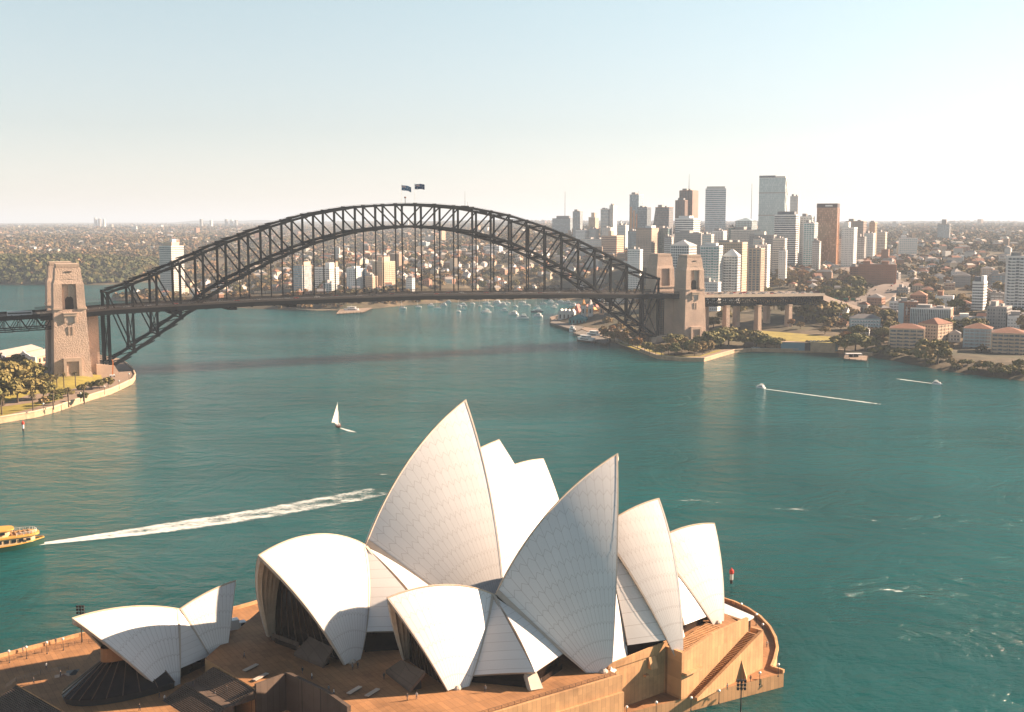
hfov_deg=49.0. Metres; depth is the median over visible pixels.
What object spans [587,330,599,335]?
docked ferry
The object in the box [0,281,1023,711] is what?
harbour water
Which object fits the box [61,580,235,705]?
restaurant pavilion
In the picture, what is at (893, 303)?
apartment block
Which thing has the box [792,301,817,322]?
broadleaf tree
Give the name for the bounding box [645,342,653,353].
park tree
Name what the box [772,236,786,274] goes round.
office tower
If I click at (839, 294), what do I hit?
broadleaf tree
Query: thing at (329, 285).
block
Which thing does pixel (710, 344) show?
park tree
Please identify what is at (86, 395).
tree
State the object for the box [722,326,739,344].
fig tree
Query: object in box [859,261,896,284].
apartment block
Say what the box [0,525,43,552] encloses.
harbour ferry
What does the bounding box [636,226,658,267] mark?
office tower
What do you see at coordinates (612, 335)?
boardwalk tree
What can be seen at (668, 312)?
bridge abutment
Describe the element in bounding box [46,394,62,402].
tree
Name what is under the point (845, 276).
broadleaf tree
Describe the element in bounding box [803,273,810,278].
garden tree
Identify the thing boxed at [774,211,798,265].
office tower
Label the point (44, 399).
tree
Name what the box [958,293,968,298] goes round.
garden tree
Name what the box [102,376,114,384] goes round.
tree
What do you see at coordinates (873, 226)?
office tower
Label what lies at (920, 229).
distant woodland
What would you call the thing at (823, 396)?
boat wake
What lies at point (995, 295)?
apartment block
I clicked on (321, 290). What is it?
house
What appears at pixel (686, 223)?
office tower
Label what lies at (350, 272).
apartment tower
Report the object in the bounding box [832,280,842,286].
garden tree
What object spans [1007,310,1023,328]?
terrace block
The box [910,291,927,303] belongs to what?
brick flats
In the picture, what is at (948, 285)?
apartment block
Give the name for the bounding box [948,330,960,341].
apartment block
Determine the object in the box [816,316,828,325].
garden tree
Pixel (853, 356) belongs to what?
ferry
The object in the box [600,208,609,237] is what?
office tower
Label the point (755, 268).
apartment tower
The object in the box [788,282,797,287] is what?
house
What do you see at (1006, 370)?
shore tree
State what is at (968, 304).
apartment block
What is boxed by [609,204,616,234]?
office tower
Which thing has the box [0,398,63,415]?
water side lawn
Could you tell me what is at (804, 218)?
office tower
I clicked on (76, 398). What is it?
sea wall coping
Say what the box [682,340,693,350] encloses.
park tree
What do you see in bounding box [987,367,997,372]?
shore tree
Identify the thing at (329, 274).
apartment block
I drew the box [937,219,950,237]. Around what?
office tower
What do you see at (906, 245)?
office tower
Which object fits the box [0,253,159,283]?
headland wood
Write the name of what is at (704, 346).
park tree
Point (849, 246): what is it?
office tower
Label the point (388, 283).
house
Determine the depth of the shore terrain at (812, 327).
1408.28 m
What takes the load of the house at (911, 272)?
on the shore terrain at (812, 327)
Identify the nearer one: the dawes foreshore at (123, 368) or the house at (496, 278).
the dawes foreshore at (123, 368)
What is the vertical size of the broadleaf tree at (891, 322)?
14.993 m
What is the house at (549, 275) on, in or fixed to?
on the shore terrain at (812, 327)
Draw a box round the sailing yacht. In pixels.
[332,402,340,427]
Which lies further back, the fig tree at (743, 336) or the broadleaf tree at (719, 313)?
the broadleaf tree at (719, 313)
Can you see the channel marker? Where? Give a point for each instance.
(731, 571)
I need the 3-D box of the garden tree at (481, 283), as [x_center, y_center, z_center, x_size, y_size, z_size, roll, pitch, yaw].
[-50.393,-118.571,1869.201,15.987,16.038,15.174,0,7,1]
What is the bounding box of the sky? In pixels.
[0,0,1023,222]
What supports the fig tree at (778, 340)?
on the milsons foreshore at (696, 359)
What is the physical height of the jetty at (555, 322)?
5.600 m
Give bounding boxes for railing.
[2,639,91,661]
[479,671,615,711]
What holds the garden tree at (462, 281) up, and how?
on the shore terrain at (812, 327)
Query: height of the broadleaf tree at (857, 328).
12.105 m
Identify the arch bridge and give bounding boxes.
[0,202,824,365]
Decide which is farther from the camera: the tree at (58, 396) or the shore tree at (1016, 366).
the shore tree at (1016, 366)
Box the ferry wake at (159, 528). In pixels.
[41,489,374,544]
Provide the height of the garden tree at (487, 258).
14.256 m
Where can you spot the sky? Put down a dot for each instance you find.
(115, 111)
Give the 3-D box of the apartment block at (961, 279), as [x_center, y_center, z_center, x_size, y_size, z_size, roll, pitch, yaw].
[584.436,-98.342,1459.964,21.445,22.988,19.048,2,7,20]
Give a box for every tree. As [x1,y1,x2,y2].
[0,360,30,377]
[0,373,24,405]
[0,377,39,402]
[0,383,7,393]
[0,394,4,414]
[1,354,26,362]
[10,359,44,376]
[20,377,46,400]
[29,393,36,410]
[33,381,57,395]
[35,363,47,376]
[37,373,57,382]
[38,396,49,404]
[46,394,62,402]
[47,389,57,409]
[54,388,66,394]
[60,373,66,387]
[63,387,72,406]
[77,391,88,397]
[80,384,86,403]
[84,381,95,388]
[94,379,103,388]
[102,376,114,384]
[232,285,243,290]
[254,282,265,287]
[422,274,433,279]
[450,270,462,274]
[456,279,465,283]
[477,280,485,286]
[483,256,492,260]
[512,279,519,285]
[531,266,541,271]
[600,328,608,335]
[602,317,613,322]
[604,331,612,339]
[610,332,617,341]
[615,322,625,330]
[615,331,622,337]
[618,333,627,343]
[629,331,637,337]
[632,337,642,348]
[638,332,646,338]
[641,341,646,351]
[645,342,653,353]
[650,344,658,353]
[657,343,665,356]
[662,333,688,342]
[665,343,671,354]
[668,338,677,344]
[668,342,680,351]
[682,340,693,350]
[687,342,701,355]
[691,336,702,344]
[698,341,707,353]
[700,331,725,350]
[702,327,737,346]
[705,340,715,352]
[709,316,721,327]
[716,310,732,316]
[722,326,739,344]
[730,306,748,311]
[735,329,758,346]
[748,330,767,346]
[754,335,773,347]
[764,287,773,290]
[768,337,785,347]
[773,279,786,288]
[777,304,792,310]
[784,275,797,282]
[787,318,795,326]
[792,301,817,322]
[796,321,803,326]
[798,269,808,276]
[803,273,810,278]
[804,315,812,322]
[805,299,831,321]
[811,285,822,291]
[816,301,844,316]
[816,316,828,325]
[818,285,833,292]
[818,326,831,331]
[824,320,833,325]
[826,278,836,285]
[826,289,849,298]
[826,316,840,325]
[828,334,858,351]
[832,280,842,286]
[835,321,846,327]
[836,287,857,301]
[839,331,850,336]
[840,332,870,350]
[841,274,850,281]
[841,312,853,324]
[845,275,865,283]
[847,324,868,332]
[849,285,867,299]
[849,308,857,313]
[851,279,866,286]
[855,335,880,350]
[865,305,881,311]
[867,348,878,352]
[872,326,888,337]
[874,345,892,349]
[878,308,896,316]
[883,320,897,327]
[888,352,898,357]
[892,347,903,353]
[903,349,912,356]
[909,345,939,364]
[912,280,923,284]
[913,290,931,295]
[915,338,941,348]
[918,272,929,276]
[924,340,952,363]
[925,276,939,282]
[928,294,937,299]
[930,298,944,305]
[942,355,952,359]
[943,318,957,328]
[945,358,956,365]
[947,298,965,310]
[951,361,962,370]
[955,265,966,271]
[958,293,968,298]
[958,317,983,326]
[959,359,974,363]
[962,296,971,307]
[968,366,977,370]
[974,360,985,368]
[976,264,984,271]
[980,361,995,367]
[981,318,989,324]
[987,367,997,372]
[991,281,1003,291]
[992,363,1003,367]
[997,366,1011,375]
[1009,364,1023,371]
[1011,359,1022,364]
[1015,315,1023,325]
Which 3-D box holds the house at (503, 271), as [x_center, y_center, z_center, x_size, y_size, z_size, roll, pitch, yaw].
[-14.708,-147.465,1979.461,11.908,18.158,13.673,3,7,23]
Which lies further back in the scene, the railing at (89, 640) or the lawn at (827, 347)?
the lawn at (827, 347)
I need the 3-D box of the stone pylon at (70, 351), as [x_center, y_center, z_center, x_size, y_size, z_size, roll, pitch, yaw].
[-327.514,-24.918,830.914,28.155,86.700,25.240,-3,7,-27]
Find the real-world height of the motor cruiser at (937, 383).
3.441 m
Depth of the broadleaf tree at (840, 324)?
1120.75 m
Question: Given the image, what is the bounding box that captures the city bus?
[7,311,31,315]
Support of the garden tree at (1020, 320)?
on the shore terrain at (812, 327)
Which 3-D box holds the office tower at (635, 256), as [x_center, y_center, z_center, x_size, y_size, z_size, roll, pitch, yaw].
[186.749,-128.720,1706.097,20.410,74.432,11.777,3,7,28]
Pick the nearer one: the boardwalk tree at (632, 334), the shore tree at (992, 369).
the shore tree at (992, 369)
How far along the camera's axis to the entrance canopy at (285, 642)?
272.98 m
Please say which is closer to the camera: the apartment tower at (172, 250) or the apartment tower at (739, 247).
the apartment tower at (739, 247)
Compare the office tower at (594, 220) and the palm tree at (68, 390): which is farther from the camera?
the office tower at (594, 220)
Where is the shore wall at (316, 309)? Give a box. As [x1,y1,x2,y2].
[296,308,336,310]
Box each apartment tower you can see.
[159,239,184,293]
[293,261,311,290]
[346,266,366,288]
[372,257,394,286]
[440,231,445,239]
[700,243,722,291]
[714,240,747,290]
[722,249,740,302]
[747,245,764,290]
[757,242,770,287]
[971,275,987,310]
[1004,252,1023,309]
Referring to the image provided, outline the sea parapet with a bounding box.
[0,597,784,672]
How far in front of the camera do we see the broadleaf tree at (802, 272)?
1612.47 m
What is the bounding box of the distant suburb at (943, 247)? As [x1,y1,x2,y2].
[0,219,1023,267]
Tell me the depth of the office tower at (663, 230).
1925.27 m
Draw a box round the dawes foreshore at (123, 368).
[0,355,135,422]
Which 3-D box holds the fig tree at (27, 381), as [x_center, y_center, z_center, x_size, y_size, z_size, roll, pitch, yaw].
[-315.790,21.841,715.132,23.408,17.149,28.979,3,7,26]
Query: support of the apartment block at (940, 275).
on the shore terrain at (812, 327)
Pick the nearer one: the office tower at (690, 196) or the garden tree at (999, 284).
the garden tree at (999, 284)
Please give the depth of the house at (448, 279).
1790.53 m
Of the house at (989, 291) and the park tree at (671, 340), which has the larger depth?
the house at (989, 291)
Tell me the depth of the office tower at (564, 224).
3190.02 m
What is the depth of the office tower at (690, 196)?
2135.71 m
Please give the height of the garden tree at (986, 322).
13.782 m
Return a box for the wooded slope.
[0,245,1023,355]
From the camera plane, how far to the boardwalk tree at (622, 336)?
1078.56 m
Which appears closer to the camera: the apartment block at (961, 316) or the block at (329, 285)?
the apartment block at (961, 316)
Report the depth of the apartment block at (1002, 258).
1898.77 m
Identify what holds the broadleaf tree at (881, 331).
on the shore terrain at (812, 327)
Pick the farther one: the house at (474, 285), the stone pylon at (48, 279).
the house at (474, 285)
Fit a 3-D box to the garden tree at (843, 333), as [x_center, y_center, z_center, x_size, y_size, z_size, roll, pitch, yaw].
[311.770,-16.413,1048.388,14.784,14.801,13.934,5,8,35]
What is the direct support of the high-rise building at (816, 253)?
on the shore terrain at (812, 327)
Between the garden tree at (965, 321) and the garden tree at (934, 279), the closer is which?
the garden tree at (965, 321)
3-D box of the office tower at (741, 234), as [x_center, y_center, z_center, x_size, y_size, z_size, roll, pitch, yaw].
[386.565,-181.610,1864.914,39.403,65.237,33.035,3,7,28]
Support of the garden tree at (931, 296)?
on the shore terrain at (812, 327)
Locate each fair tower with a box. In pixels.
[581,299,585,316]
[588,299,592,316]
[599,300,603,314]
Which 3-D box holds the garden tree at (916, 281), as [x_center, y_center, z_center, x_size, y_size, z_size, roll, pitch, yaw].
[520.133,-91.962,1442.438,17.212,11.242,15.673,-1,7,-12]
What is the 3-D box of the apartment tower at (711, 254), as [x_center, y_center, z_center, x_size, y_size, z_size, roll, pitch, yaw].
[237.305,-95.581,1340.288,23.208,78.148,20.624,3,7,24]
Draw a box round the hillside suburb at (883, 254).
[250,239,1023,283]
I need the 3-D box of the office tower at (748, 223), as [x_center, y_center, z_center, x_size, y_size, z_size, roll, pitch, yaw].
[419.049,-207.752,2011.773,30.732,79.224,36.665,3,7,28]
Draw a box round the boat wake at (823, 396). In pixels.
[762,388,876,403]
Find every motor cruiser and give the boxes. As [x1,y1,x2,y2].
[481,308,490,312]
[508,310,518,314]
[516,314,528,318]
[533,312,542,316]
[932,381,941,384]
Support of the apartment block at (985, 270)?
on the shore terrain at (812, 327)
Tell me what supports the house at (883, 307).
on the shore terrain at (812, 327)
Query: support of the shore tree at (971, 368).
on the shore terrain at (812, 327)
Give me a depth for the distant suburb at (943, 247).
3304.59 m
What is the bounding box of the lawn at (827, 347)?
[754,331,834,352]
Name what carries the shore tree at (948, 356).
on the shore terrain at (812, 327)
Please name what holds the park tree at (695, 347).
on the point lawn at (683, 356)
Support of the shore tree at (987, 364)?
on the shore terrain at (812, 327)
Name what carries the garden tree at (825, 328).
on the shore terrain at (812, 327)
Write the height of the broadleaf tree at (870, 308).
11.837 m
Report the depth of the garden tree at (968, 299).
1241.58 m
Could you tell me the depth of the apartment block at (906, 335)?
1010.79 m
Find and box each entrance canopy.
[271,633,298,649]
[294,636,332,667]
[386,660,424,692]
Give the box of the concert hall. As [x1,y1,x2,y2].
[255,399,558,664]
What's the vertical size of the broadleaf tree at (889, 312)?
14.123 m
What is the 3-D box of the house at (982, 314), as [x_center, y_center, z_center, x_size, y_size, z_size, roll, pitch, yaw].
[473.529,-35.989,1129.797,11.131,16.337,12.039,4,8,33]
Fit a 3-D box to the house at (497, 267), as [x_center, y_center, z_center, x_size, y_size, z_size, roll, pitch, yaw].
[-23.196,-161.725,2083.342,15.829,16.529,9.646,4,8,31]
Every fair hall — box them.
[558,308,575,319]
[569,314,587,323]
[575,304,580,313]
[586,307,598,312]
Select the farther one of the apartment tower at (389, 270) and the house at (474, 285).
the house at (474, 285)
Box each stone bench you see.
[242,663,258,671]
[252,672,268,680]
[346,686,361,694]
[364,688,379,696]
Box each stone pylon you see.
[44,261,71,372]
[50,263,92,376]
[644,253,674,330]
[672,254,705,338]
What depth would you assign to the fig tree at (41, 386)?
722.76 m
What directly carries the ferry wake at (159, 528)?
on the harbour water
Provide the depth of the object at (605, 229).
2587.81 m
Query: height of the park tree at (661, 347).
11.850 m
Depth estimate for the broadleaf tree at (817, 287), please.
1435.94 m
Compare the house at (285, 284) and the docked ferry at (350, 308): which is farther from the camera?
the house at (285, 284)
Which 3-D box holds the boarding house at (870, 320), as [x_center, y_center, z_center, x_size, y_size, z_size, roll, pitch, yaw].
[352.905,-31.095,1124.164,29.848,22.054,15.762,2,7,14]
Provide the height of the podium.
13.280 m
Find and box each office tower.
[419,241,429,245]
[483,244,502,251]
[552,216,572,233]
[573,209,582,237]
[581,237,601,254]
[588,213,598,228]
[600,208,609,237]
[601,231,623,255]
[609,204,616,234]
[627,229,635,257]
[627,247,642,289]
[629,192,642,230]
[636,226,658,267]
[637,206,650,227]
[653,205,673,236]
[658,226,671,252]
[670,240,696,278]
[674,230,708,254]
[675,198,687,217]
[675,216,699,232]
[679,189,697,217]
[705,186,725,233]
[728,225,734,239]
[731,227,759,261]
[735,218,756,229]
[749,232,776,271]
[758,175,787,234]
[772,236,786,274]
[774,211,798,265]
[790,194,800,252]
[799,214,814,264]
[803,220,817,266]
[817,203,839,263]
[841,222,857,266]
[846,219,866,236]
[869,221,876,254]
[898,233,917,254]
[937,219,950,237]
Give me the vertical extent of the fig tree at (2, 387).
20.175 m
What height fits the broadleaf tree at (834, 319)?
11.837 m
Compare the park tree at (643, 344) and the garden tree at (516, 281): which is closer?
the park tree at (643, 344)
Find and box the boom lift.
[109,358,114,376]
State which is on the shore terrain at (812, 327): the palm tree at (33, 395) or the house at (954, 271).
the house at (954, 271)
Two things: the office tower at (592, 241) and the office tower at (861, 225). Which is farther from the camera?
the office tower at (592, 241)
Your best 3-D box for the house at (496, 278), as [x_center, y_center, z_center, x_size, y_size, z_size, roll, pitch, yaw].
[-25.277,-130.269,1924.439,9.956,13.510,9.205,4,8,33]
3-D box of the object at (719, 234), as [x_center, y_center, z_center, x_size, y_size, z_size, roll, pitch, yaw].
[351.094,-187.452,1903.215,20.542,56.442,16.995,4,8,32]
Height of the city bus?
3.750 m
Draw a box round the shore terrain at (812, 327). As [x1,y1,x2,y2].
[0,222,1023,380]
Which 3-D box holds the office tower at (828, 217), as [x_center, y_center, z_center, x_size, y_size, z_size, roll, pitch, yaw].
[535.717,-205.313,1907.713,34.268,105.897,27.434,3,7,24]
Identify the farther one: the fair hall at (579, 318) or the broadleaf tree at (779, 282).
the broadleaf tree at (779, 282)
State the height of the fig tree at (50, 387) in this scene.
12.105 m
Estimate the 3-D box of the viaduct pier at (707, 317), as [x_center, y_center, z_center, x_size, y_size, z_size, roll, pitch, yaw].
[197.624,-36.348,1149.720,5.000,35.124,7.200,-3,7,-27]
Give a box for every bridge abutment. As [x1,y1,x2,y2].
[87,316,119,374]
[636,299,673,342]
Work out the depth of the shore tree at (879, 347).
1001.06 m
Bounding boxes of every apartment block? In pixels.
[315,263,338,287]
[425,235,435,240]
[607,298,623,304]
[850,264,858,275]
[858,302,869,312]
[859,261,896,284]
[889,297,899,310]
[889,323,925,348]
[896,271,900,279]
[897,284,909,293]
[918,266,928,270]
[918,318,952,340]
[921,286,933,298]
[934,273,944,282]
[944,280,954,289]
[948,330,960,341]
[953,271,970,286]
[953,313,984,329]
[958,300,971,309]
[963,323,993,347]
[980,266,992,275]
[986,300,1011,328]
[988,270,1004,289]
[990,290,1003,301]
[990,327,1023,354]
[999,255,1005,262]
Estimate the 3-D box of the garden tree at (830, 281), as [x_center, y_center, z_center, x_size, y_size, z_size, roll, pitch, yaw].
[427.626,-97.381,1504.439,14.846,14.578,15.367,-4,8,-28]
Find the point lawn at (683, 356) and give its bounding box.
[645,349,720,356]
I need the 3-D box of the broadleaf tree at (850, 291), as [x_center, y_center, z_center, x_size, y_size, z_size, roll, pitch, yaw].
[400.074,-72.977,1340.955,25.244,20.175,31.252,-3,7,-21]
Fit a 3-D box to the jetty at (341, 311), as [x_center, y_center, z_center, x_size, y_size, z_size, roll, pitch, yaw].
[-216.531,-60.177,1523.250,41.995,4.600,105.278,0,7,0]
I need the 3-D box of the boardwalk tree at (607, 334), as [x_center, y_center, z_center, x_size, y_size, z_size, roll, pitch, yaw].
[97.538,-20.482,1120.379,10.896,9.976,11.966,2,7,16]
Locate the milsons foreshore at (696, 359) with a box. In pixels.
[550,315,877,361]
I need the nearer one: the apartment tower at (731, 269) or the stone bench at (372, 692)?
the stone bench at (372, 692)
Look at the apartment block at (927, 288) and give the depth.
1361.74 m
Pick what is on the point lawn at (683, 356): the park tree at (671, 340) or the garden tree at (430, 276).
the park tree at (671, 340)
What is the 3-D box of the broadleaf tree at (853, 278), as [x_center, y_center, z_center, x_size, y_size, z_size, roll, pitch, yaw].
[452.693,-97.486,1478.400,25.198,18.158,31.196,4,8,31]
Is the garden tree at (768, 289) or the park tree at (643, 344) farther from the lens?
the garden tree at (768, 289)
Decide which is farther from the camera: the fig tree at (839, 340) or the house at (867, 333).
the house at (867, 333)
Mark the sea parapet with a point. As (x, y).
(736, 603)
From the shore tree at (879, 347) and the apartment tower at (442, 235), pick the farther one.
the apartment tower at (442, 235)
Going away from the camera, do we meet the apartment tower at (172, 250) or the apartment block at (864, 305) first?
the apartment block at (864, 305)
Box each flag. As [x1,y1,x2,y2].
[401,184,410,191]
[414,183,424,189]
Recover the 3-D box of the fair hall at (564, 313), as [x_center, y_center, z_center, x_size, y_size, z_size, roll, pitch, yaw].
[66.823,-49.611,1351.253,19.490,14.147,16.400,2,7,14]
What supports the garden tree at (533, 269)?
on the shore terrain at (812, 327)
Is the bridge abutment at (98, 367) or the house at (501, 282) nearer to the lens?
the bridge abutment at (98, 367)
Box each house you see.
[214,292,223,297]
[272,284,279,290]
[283,281,291,287]
[317,288,325,293]
[354,258,362,264]
[385,282,391,288]
[422,278,431,286]
[445,277,451,283]
[462,272,470,278]
[470,283,478,289]
[491,285,500,290]
[494,276,500,281]
[495,264,503,269]
[498,279,505,285]
[499,267,507,274]
[546,271,552,278]
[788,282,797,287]
[807,278,817,283]
[812,272,823,278]
[837,307,849,315]
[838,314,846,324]
[849,314,880,327]
[859,326,869,335]
[878,304,890,309]
[907,269,916,276]
[912,282,923,290]
[917,269,928,273]
[940,266,950,270]
[951,268,960,275]
[974,258,984,261]
[976,312,986,318]
[987,288,991,297]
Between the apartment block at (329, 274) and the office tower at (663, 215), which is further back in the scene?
the office tower at (663, 215)
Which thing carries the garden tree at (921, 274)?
on the shore terrain at (812, 327)
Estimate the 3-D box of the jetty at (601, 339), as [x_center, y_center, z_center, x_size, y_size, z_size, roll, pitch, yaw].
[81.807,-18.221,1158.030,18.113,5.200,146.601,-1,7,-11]
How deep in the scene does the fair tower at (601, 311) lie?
1310.16 m
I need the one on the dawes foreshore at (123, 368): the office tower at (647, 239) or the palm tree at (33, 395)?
the palm tree at (33, 395)
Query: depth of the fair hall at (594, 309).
1334.07 m
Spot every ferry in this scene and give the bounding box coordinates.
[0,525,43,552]
[343,307,358,310]
[569,324,576,331]
[577,332,596,342]
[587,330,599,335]
[843,353,867,360]
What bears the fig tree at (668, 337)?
on the milsons foreshore at (696, 359)
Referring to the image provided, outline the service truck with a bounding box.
[230,617,245,630]
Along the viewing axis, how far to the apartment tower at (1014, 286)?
1156.44 m
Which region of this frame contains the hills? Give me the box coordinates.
[171,220,1023,222]
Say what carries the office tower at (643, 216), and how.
on the shore terrain at (812, 327)
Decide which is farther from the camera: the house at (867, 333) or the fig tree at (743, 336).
the house at (867, 333)
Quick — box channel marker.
[729,568,733,583]
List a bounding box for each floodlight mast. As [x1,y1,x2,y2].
[76,605,84,641]
[737,679,745,711]
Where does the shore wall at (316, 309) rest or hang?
on the shore terrain at (812, 327)
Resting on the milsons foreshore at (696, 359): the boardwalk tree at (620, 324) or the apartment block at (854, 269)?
the boardwalk tree at (620, 324)
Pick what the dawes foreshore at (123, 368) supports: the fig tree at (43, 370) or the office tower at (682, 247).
the fig tree at (43, 370)
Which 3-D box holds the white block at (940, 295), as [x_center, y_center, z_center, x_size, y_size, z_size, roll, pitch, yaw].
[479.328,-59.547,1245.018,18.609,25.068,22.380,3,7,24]
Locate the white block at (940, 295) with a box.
[935,290,953,306]
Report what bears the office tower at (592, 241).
on the shore terrain at (812, 327)
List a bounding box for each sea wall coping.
[0,361,135,416]
[602,336,871,358]
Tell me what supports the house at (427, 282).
on the shore terrain at (812, 327)
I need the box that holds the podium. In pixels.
[0,603,762,711]
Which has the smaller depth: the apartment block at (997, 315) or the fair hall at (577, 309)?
the apartment block at (997, 315)
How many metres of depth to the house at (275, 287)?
1771.97 m
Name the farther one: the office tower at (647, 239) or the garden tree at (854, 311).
the office tower at (647, 239)
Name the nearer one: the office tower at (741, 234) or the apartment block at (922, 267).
the apartment block at (922, 267)
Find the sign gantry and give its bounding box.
[831,297,858,305]
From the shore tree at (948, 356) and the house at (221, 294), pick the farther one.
the house at (221, 294)
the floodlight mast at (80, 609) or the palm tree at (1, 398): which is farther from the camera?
the palm tree at (1, 398)
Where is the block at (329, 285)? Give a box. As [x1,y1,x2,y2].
[323,280,336,292]
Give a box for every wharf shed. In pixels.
[0,344,42,358]
[20,349,44,363]
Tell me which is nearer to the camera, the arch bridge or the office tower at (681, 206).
the arch bridge
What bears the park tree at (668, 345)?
on the point lawn at (683, 356)
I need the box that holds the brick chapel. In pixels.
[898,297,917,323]
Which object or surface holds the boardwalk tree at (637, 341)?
on the promenade lawn at (639, 346)
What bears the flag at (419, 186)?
attached to the arch bridge
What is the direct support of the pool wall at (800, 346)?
on the lawn at (827, 347)
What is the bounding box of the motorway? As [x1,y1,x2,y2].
[791,264,908,312]
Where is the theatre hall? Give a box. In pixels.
[386,453,723,690]
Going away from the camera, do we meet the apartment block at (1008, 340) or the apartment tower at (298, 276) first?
the apartment block at (1008, 340)
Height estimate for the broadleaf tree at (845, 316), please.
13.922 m
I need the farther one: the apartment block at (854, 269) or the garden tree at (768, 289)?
the apartment block at (854, 269)
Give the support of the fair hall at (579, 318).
on the milsons foreshore at (696, 359)
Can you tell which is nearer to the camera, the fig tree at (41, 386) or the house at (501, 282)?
the fig tree at (41, 386)
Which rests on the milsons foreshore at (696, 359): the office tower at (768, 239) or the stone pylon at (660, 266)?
the stone pylon at (660, 266)
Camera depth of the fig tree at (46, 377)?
781.22 m
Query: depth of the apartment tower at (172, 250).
1792.79 m
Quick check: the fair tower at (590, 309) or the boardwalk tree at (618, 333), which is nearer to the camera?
the boardwalk tree at (618, 333)
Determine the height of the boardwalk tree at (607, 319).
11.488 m
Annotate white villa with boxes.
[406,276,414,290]
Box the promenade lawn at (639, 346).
[619,340,641,349]
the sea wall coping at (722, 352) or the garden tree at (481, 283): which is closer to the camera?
the sea wall coping at (722, 352)
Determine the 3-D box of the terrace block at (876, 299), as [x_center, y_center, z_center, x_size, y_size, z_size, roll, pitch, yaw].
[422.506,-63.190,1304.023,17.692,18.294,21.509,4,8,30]
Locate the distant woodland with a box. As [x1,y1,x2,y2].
[0,219,1023,277]
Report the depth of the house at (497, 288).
1827.76 m
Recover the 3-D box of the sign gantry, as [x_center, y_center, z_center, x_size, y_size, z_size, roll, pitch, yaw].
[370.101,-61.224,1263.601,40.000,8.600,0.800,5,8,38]
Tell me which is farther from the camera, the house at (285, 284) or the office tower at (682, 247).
the house at (285, 284)
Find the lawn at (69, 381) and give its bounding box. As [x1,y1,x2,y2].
[4,374,101,402]
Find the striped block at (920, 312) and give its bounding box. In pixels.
[910,304,953,324]
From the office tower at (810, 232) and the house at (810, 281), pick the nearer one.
the house at (810, 281)
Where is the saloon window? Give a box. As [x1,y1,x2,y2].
[0,537,30,544]
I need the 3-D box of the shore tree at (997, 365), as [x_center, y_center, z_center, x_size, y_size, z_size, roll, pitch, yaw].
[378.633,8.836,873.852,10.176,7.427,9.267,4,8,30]
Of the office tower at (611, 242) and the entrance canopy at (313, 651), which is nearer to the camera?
the entrance canopy at (313, 651)
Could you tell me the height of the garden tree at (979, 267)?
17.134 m
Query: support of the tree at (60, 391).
on the dawes foreshore at (123, 368)
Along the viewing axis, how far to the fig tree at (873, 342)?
1009.38 m
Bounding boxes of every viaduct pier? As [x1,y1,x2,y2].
[705,303,708,331]
[722,305,729,326]
[732,303,739,327]
[753,305,761,330]
[762,302,769,323]
[784,304,792,326]
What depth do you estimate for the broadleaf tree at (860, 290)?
1338.24 m
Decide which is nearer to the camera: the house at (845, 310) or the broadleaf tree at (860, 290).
the house at (845, 310)
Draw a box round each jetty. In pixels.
[336,307,372,314]
[550,318,585,332]
[573,330,610,345]
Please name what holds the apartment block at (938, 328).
on the shore terrain at (812, 327)
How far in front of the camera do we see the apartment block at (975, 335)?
1015.55 m
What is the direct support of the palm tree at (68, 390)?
on the dawes foreshore at (123, 368)
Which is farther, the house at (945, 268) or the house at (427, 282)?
the house at (427, 282)
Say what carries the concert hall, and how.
on the podium
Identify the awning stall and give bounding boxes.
[55,673,70,677]
[66,669,78,674]
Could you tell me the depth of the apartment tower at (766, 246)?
1518.68 m
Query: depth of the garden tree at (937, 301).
1209.67 m
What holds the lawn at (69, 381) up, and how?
on the dawes foreshore at (123, 368)
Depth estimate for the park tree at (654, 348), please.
986.90 m
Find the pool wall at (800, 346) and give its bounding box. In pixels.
[781,341,837,350]
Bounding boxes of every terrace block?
[704,278,720,310]
[867,294,884,305]
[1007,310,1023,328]
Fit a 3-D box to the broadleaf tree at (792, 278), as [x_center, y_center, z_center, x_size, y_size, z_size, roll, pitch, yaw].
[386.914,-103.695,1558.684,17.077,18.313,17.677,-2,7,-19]

